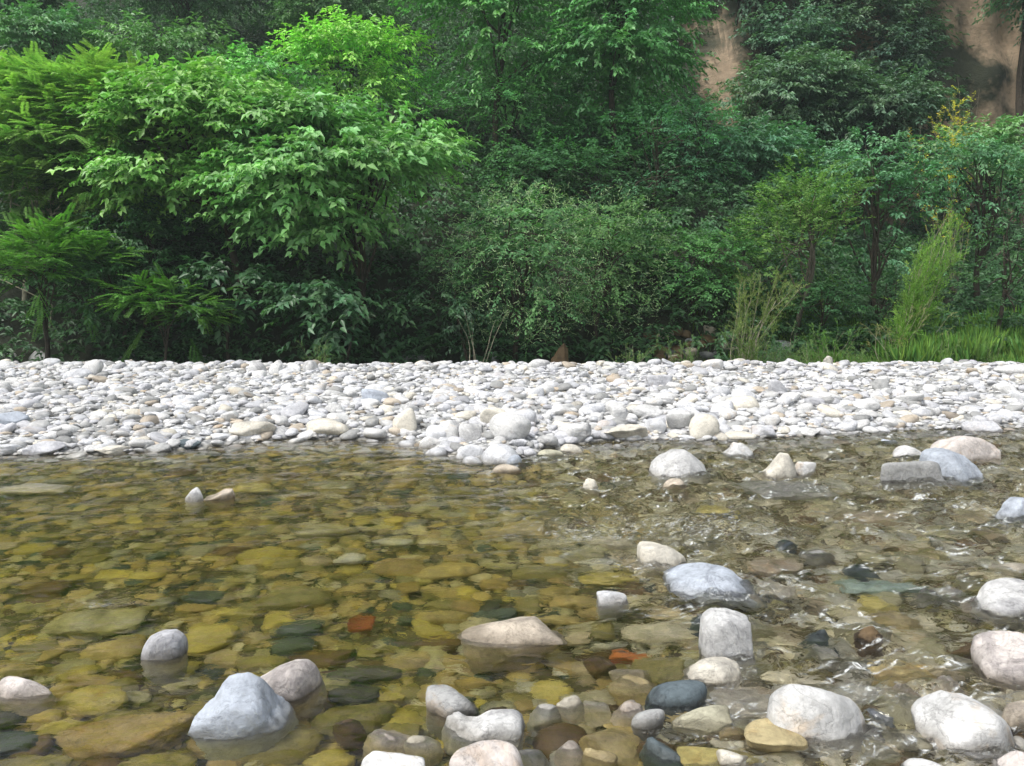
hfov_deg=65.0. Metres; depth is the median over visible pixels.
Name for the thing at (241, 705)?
river stone
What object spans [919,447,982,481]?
river stone
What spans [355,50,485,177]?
forest tree
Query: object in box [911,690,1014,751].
river stone
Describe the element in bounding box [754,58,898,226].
forest tree
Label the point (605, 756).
river stone
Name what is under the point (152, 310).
fern leaved shrub
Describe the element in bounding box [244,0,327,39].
forest tree
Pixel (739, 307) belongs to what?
willow sapling
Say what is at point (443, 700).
river stone
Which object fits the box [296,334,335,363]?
bank weed
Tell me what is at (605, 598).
river stone
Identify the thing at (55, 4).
forest tree
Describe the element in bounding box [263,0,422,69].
forest tree
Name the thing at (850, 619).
river stone
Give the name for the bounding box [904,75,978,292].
flowering weed
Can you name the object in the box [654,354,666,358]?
rubble stone
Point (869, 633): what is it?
river stone
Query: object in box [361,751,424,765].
river stone
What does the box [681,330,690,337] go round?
rubble stone
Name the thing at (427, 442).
river stone
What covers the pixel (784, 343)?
rubble stone
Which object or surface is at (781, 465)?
river stone
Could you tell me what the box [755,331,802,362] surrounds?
bank weed
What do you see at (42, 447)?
rock
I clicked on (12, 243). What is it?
fern leaved shrub
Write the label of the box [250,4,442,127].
forest tree
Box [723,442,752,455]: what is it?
river stone
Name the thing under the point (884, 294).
leafy shrub
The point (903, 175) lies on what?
layered tree
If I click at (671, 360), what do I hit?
rubble stone
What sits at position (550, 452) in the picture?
river stone
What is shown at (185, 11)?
forest tree
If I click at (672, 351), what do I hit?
rubble stone
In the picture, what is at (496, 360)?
rubble stone
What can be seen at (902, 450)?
river stone
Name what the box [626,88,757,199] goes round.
forest tree
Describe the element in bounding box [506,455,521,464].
river stone
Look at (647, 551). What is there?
river stone
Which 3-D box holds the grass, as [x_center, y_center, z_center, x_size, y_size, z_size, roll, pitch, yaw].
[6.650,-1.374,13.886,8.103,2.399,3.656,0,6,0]
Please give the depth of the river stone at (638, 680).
2.77 m
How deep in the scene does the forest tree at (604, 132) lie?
18.47 m
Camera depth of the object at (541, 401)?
8.63 m
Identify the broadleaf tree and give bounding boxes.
[35,50,333,311]
[160,74,483,357]
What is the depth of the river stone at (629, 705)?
2.59 m
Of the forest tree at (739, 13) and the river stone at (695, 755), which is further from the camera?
the forest tree at (739, 13)
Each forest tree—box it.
[0,0,111,64]
[0,0,129,62]
[72,8,258,76]
[82,0,281,45]
[186,38,334,94]
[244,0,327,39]
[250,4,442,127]
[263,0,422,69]
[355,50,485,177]
[389,0,610,177]
[427,52,587,189]
[454,128,642,219]
[514,0,727,170]
[526,71,693,173]
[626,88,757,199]
[684,107,834,216]
[697,37,893,212]
[715,0,788,36]
[716,0,842,19]
[728,0,855,77]
[735,134,881,221]
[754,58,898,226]
[792,0,962,74]
[818,60,974,237]
[845,15,956,142]
[907,112,1023,251]
[966,0,1023,229]
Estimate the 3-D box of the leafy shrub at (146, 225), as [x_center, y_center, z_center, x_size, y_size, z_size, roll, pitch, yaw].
[-6.357,-1.994,14.119,3.113,2.726,2.386,0,6,0]
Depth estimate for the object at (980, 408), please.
8.85 m
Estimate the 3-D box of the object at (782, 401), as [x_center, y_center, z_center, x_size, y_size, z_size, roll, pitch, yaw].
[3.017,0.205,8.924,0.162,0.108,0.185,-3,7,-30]
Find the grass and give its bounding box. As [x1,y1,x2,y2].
[654,243,1023,364]
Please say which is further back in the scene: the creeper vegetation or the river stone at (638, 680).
the creeper vegetation
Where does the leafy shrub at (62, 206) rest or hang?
on the hillside
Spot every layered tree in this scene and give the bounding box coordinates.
[788,121,980,317]
[880,126,1023,312]
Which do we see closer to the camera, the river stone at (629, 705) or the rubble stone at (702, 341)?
the river stone at (629, 705)
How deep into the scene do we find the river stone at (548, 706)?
2.59 m
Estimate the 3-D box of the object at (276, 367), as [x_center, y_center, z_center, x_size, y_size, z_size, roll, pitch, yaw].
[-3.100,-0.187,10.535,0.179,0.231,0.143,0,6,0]
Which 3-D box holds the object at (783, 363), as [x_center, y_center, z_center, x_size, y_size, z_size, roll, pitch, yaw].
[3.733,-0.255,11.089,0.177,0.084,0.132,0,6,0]
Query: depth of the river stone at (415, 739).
2.39 m
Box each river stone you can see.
[0,676,50,698]
[141,629,187,659]
[185,487,203,501]
[188,672,291,739]
[204,489,234,500]
[261,659,322,700]
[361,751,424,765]
[384,733,394,739]
[407,735,424,742]
[419,436,437,447]
[425,447,447,455]
[425,684,475,717]
[439,440,451,453]
[445,709,524,740]
[449,740,522,765]
[456,444,483,458]
[461,616,562,644]
[462,456,481,463]
[481,444,517,463]
[493,464,520,473]
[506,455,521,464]
[537,449,563,455]
[538,704,555,708]
[556,695,580,706]
[560,444,580,452]
[562,740,578,748]
[582,478,597,488]
[583,748,617,761]
[596,590,627,605]
[620,700,641,710]
[621,674,648,683]
[631,709,664,729]
[637,541,685,565]
[644,737,680,760]
[648,680,706,706]
[649,449,705,476]
[663,478,683,487]
[666,562,745,594]
[672,705,732,731]
[677,746,717,763]
[687,656,739,684]
[698,607,753,657]
[716,749,742,764]
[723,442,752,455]
[744,718,807,751]
[762,452,795,478]
[766,684,864,740]
[795,461,815,475]
[810,550,825,552]
[843,616,871,623]
[858,626,878,641]
[880,461,944,480]
[892,445,920,456]
[904,758,941,765]
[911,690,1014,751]
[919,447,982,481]
[930,436,1000,460]
[970,630,1023,685]
[976,578,1023,616]
[995,497,1023,518]
[997,750,1023,765]
[1000,563,1023,569]
[1002,700,1023,726]
[1013,736,1023,747]
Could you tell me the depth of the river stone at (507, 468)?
6.17 m
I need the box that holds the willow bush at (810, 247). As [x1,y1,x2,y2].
[717,148,876,347]
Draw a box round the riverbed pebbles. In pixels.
[390,434,972,754]
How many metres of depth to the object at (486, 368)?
10.53 m
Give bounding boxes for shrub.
[0,114,99,231]
[0,141,100,316]
[0,202,151,358]
[10,225,184,350]
[62,192,245,343]
[84,262,243,362]
[162,252,305,359]
[244,264,416,362]
[382,261,524,360]
[418,172,637,361]
[454,302,509,361]
[522,183,684,360]
[567,216,681,308]
[644,220,781,316]
[649,278,740,330]
[772,266,882,348]
[844,264,943,333]
[945,207,1023,331]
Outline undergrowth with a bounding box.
[0,0,1023,364]
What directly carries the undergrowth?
on the hillside
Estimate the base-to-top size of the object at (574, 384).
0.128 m
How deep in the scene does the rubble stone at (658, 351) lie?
13.99 m
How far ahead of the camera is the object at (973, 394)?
9.26 m
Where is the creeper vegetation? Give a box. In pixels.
[599,0,1023,268]
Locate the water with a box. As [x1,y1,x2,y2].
[0,425,1023,765]
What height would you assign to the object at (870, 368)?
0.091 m
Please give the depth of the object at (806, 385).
9.72 m
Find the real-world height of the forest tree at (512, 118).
3.274 m
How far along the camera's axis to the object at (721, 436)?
7.60 m
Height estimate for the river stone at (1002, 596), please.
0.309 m
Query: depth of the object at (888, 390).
9.47 m
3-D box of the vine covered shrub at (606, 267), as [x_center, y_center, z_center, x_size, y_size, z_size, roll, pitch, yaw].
[1.635,-1.839,13.806,2.363,3.129,2.178,-4,7,-35]
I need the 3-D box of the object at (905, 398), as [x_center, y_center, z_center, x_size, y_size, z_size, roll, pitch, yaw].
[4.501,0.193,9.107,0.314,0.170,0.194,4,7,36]
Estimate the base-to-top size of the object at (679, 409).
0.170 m
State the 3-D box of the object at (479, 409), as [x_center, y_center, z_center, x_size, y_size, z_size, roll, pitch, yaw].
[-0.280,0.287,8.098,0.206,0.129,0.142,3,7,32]
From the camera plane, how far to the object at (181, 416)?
8.02 m
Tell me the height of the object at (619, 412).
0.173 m
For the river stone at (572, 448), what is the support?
on the riverbed
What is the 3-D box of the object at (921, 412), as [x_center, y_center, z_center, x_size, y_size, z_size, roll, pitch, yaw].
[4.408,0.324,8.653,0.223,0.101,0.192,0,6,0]
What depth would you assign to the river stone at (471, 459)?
6.56 m
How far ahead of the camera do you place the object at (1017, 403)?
8.99 m
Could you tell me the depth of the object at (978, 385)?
9.75 m
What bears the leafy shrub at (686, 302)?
on the hillside
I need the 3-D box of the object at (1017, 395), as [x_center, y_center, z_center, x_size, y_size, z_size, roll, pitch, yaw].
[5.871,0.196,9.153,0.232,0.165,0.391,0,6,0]
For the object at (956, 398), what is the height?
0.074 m
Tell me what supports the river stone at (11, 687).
on the riverbed
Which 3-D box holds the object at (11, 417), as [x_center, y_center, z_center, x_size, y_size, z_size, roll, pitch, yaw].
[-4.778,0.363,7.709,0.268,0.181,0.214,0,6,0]
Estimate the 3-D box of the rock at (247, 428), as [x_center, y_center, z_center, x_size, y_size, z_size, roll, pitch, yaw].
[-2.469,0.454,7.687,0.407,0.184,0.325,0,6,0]
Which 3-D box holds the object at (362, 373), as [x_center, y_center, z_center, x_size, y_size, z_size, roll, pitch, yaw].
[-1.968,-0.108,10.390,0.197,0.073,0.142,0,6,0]
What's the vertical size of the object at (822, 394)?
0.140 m
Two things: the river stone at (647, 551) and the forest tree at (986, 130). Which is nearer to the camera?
the river stone at (647, 551)
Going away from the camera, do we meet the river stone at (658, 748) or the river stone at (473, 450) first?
the river stone at (658, 748)
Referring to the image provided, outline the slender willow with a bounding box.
[873,199,978,351]
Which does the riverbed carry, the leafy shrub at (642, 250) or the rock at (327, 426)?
the rock at (327, 426)
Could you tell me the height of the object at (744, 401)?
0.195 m
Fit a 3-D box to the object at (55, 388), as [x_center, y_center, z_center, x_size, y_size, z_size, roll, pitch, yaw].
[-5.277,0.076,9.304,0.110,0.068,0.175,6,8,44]
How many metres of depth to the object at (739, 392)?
8.91 m
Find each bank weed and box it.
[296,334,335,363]
[607,333,659,362]
[657,334,699,362]
[712,312,781,361]
[753,321,811,361]
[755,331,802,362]
[783,332,827,363]
[797,319,866,360]
[839,344,870,362]
[933,326,960,361]
[959,332,1021,362]
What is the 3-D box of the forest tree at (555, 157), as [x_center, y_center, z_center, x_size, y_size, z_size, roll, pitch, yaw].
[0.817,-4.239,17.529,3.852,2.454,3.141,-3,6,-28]
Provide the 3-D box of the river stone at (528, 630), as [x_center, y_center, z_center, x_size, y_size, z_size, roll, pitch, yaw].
[0.000,1.110,3.148,0.430,0.373,0.176,0,6,0]
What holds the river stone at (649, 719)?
on the riverbed
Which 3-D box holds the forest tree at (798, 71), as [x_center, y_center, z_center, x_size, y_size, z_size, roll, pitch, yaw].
[7.503,-6.549,22.001,5.339,5.281,4.147,0,6,0]
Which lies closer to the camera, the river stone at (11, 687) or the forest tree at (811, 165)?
the river stone at (11, 687)
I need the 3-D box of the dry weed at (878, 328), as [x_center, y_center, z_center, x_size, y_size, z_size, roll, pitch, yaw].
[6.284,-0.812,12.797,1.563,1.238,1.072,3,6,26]
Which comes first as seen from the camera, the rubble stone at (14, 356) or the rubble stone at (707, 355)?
the rubble stone at (707, 355)
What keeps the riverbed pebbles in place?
on the riverbed
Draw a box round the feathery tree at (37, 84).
[0,38,230,327]
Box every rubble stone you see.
[1,353,19,362]
[29,350,51,361]
[403,354,426,363]
[491,352,499,362]
[550,343,568,362]
[643,332,655,341]
[653,346,667,354]
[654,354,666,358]
[665,350,675,358]
[667,356,677,361]
[671,345,682,355]
[673,328,682,335]
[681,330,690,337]
[685,347,697,354]
[696,340,707,347]
[699,351,714,359]
[700,333,716,346]
[703,325,715,333]
[719,341,730,351]
[769,340,791,351]
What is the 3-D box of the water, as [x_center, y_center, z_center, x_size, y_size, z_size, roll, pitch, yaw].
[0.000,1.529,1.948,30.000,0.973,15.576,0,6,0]
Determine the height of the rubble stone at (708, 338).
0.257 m
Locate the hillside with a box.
[0,0,1022,364]
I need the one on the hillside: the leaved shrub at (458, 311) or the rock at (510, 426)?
the leaved shrub at (458, 311)
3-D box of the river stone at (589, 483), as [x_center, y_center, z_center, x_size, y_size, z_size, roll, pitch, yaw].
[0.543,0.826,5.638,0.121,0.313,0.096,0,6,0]
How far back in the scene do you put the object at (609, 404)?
8.52 m
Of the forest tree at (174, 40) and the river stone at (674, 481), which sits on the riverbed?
the river stone at (674, 481)
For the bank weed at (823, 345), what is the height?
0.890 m
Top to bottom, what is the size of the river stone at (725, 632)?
0.368 m
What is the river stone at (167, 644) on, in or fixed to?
on the riverbed
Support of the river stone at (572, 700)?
on the riverbed
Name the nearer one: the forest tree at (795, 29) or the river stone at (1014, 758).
the river stone at (1014, 758)
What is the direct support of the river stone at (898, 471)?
on the riverbed
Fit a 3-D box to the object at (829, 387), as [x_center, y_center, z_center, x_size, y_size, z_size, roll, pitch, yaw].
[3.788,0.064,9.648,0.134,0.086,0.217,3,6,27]
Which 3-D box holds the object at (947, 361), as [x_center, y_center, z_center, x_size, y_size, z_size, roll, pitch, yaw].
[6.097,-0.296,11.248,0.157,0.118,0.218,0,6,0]
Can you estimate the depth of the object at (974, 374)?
10.35 m
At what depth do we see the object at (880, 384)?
9.68 m
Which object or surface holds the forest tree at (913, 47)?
on the hillside
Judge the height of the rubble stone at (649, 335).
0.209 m
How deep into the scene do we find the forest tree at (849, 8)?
22.62 m
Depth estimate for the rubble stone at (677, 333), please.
14.25 m
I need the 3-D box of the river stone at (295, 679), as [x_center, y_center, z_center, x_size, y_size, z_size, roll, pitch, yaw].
[-0.763,1.118,2.727,0.238,0.365,0.185,0,6,0]
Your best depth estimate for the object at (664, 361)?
11.11 m
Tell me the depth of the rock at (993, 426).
8.10 m
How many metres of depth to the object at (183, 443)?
7.18 m
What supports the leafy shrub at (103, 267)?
on the hillside
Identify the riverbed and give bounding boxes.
[0,364,1023,459]
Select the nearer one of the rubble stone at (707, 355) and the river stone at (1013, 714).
the river stone at (1013, 714)
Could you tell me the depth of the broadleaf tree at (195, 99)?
13.23 m
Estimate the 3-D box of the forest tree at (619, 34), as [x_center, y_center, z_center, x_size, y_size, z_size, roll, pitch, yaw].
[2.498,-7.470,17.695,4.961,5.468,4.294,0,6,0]
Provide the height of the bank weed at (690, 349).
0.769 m
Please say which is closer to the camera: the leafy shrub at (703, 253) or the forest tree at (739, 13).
the leafy shrub at (703, 253)
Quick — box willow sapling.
[720,266,808,359]
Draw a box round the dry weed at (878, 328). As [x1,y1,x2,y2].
[854,294,957,361]
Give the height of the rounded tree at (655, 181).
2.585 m
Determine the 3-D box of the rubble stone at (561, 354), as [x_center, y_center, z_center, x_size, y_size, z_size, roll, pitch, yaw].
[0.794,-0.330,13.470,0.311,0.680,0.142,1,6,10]
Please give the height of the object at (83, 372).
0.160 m
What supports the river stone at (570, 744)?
on the riverbed
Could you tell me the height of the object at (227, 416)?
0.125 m
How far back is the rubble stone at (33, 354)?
14.20 m
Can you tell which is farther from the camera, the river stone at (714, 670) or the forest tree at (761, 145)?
the forest tree at (761, 145)
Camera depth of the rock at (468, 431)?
7.21 m
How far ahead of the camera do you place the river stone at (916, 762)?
2.19 m
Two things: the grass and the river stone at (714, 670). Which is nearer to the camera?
the river stone at (714, 670)
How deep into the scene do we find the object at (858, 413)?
8.47 m
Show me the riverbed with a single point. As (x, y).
(197, 429)
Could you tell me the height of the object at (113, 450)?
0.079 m
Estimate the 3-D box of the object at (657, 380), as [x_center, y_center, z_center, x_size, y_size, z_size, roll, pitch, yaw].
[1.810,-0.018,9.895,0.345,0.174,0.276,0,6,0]
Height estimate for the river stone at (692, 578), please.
0.275 m
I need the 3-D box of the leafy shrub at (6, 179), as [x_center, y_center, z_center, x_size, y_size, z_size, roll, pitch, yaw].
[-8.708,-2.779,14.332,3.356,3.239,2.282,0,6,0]
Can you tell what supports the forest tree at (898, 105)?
on the hillside
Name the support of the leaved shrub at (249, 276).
on the hillside
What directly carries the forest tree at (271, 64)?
on the hillside
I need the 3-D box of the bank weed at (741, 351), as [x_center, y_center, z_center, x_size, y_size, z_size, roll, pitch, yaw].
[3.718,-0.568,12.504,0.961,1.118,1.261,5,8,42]
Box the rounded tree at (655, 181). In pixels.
[588,98,734,211]
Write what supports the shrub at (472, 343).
on the riverbed
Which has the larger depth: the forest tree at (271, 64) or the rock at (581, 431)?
the forest tree at (271, 64)
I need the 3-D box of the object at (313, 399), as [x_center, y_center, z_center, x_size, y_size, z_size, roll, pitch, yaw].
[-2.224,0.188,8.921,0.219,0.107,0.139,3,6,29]
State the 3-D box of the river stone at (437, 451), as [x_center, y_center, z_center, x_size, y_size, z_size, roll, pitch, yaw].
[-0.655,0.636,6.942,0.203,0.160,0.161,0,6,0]
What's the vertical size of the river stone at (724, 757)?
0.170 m
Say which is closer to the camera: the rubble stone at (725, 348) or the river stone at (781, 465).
the river stone at (781, 465)
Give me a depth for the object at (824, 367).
10.62 m
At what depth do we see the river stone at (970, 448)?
6.70 m
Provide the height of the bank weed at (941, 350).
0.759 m
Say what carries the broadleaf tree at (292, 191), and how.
on the hillside
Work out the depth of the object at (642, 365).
10.93 m
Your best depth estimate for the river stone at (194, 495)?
5.30 m
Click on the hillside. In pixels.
(986, 62)
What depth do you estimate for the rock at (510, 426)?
7.11 m
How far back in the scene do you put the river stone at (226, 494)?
5.34 m
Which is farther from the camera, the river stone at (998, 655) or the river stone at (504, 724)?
the river stone at (998, 655)
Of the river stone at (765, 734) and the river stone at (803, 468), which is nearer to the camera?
the river stone at (765, 734)
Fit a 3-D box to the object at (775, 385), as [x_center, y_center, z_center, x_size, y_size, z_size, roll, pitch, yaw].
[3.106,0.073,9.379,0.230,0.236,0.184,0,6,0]

